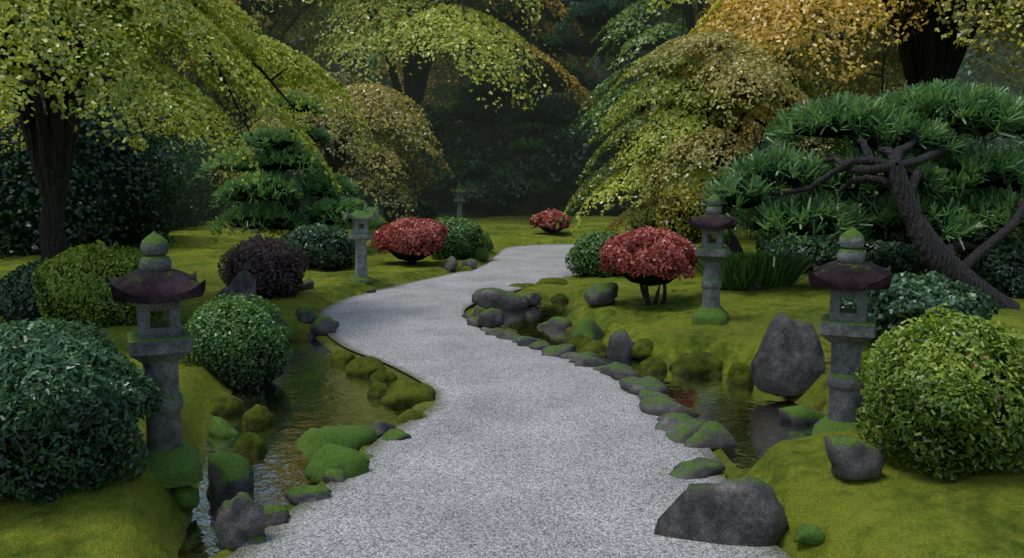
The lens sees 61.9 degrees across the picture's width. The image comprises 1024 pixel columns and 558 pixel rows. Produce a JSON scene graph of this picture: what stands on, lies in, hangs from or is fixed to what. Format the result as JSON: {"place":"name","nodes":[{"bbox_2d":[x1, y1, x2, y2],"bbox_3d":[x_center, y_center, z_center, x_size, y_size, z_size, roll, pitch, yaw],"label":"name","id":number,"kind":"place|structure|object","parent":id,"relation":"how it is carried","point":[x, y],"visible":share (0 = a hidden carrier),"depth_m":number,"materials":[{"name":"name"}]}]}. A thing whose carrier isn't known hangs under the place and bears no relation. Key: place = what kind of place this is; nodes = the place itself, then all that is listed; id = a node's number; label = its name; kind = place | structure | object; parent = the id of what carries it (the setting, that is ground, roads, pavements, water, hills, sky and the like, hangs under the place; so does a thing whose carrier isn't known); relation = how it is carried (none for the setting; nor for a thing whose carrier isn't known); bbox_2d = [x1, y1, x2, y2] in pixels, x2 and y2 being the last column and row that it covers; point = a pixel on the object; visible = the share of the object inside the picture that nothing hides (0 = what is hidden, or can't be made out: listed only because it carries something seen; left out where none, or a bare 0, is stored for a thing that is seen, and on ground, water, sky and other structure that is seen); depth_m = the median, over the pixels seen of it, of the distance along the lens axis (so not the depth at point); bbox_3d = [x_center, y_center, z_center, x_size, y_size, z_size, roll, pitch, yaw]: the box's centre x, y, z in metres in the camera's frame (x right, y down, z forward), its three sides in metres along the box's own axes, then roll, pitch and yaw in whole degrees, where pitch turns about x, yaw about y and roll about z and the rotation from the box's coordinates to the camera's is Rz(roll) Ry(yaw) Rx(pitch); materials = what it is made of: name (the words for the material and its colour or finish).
{"place":"outdoors","nodes":[
{"label":"outdoors","id":0,"kind":"place"},
{"bbox_2d":[178,301,815,557],"bbox_3d":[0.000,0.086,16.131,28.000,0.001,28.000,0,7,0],"label":"stream water","id":1,"kind":"structure","parent":0,"point":[311,386],"depth_m":7.46,"materials":[{"name":"green liquid"}]},
{"bbox_2d":[226,244,790,557],"bbox_3d":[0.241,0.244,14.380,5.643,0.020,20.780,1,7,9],"label":"gravel path","id":2,"kind":"structure","parent":0,"point":[508,449],"depth_m":6.00,"materials":[{"name":"grey gravel"}]},
{"bbox_2d":[0,209,1023,557],"bbox_3d":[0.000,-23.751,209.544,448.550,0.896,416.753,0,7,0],"label":"ground","id":3,"kind":"structure","parent":0,"point":[890,511],"depth_m":5.35,"materials":[{"name":"green plant"}]},
{"bbox_2d":[342,183,467,282],"bbox_3d":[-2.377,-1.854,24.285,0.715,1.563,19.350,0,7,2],"label":"stone lanterns","id":4,"kind":"object","parent":3,"relation":"on","point":[361,237],"visible":0.98,"depth_m":14.97,"materials":[{"name":"stone"}]},
{"bbox_2d":[204,266,753,456],"bbox_3d":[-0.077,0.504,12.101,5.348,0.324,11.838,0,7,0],"label":"mossy rocks","id":5,"kind":"object","parent":3,"relation":"on","point":[403,393],"visible":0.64,"depth_m":8.39,"materials":[{"name":"green plant"}]},
{"bbox_2d":[95,0,902,241],"bbox_3d":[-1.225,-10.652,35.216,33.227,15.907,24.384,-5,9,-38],"label":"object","id":6,"kind":"object","parent":3,"relation":"on","point":[256,209],"visible":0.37,"depth_m":33.96,"materials":[{"name":"green plant"}]},
{"bbox_2d":[127,194,875,488],"bbox_3d":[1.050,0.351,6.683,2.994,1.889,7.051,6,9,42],"label":"stone lanterns","id":7,"kind":"object","parent":3,"relation":"on","point":[159,351],"visible":0.85,"depth_m":5.80,"materials":[{"name":"stone"}]},
{"bbox_2d":[109,214,891,303],"bbox_3d":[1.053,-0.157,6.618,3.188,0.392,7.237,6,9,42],"label":"lantern roofs","id":8,"kind":"structure","parent":7,"relation":"on","point":[168,286],"depth_m":6.10,"materials":[{"name":"grey stone"}]},
{"bbox_2d":[0,181,1023,506],"bbox_3d":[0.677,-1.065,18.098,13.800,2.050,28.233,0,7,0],"label":"shrub foliage","id":9,"kind":"object","parent":3,"relation":"on","point":[86,375],"visible":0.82,"depth_m":4.89,"materials":[{"name":"green plant"}]},
{"bbox_2d":[0,0,1023,258],"bbox_3d":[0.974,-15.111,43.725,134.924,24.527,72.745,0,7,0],"label":"tree foliage","id":10,"kind":"object","parent":3,"relation":"on","point":[160,172],"visible":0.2,"depth_m":35.12,"materials":[{"name":"green plant"}]},
{"bbox_2d":[0,0,1023,491],"bbox_3d":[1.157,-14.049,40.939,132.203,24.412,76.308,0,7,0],"label":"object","id":11,"kind":"object","parent":3,"relation":"on","point":[444,194],"visible":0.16,"depth_m":19.36,"materials":[{"name":"green plant"}]},
{"bbox_2d":[0,0,1023,309],"bbox_3d":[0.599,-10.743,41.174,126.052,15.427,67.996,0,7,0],"label":"tree trunks","id":12,"kind":"object","parent":3,"relation":"on","point":[928,54],"visible":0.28,"depth_m":11.04,"materials":[{"name":"brown plant"}]},
{"bbox_2d":[0,0,379,191],"bbox_3d":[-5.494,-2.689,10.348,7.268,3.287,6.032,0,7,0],"label":"tree foliage","id":13,"kind":"object","parent":12,"relation":"attached to","point":[129,41],"visible":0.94,"depth_m":9.41,"materials":[{"name":"green plant"}]},
{"bbox_2d":[370,208,698,280],"bbox_3d":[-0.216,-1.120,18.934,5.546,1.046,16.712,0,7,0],"label":"red shrubs","id":14,"kind":"object","parent":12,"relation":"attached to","point":[642,243],"visible":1,"depth_m":11.15,"materials":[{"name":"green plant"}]},
{"bbox_2d":[692,77,1023,266],"bbox_3d":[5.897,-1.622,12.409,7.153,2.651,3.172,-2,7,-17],"label":"pine tree foliage","id":15,"kind":"object","parent":12,"relation":"attached to","point":[898,117],"visible":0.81,"depth_m":11.70,"materials":[{"name":"green plant"}]},
{"bbox_2d":[171,231,884,550],"bbox_3d":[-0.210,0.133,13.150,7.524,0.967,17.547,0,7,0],"label":"rocks","id":16,"kind":"object","parent":3,"relation":"on","point":[788,360],"visible":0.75,"depth_m":6.29,"materials":[{"name":"stone"}]},
{"bbox_2d":[166,0,1023,239],"bbox_3d":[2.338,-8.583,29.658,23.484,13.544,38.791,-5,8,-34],"label":"tree foliage","id":17,"kind":"object","parent":3,"relation":"on","point":[750,41],"visible":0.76,"depth_m":24.86,"materials":[{"name":"green plant"}]},
{"bbox_2d":[695,250,811,289],"bbox_3d":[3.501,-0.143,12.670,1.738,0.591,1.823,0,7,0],"label":"ornamental grass","id":18,"kind":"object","parent":3,"relation":"on","point":[741,270],"depth_m":12.10,"materials":[{"name":"green plant"}]}
]}

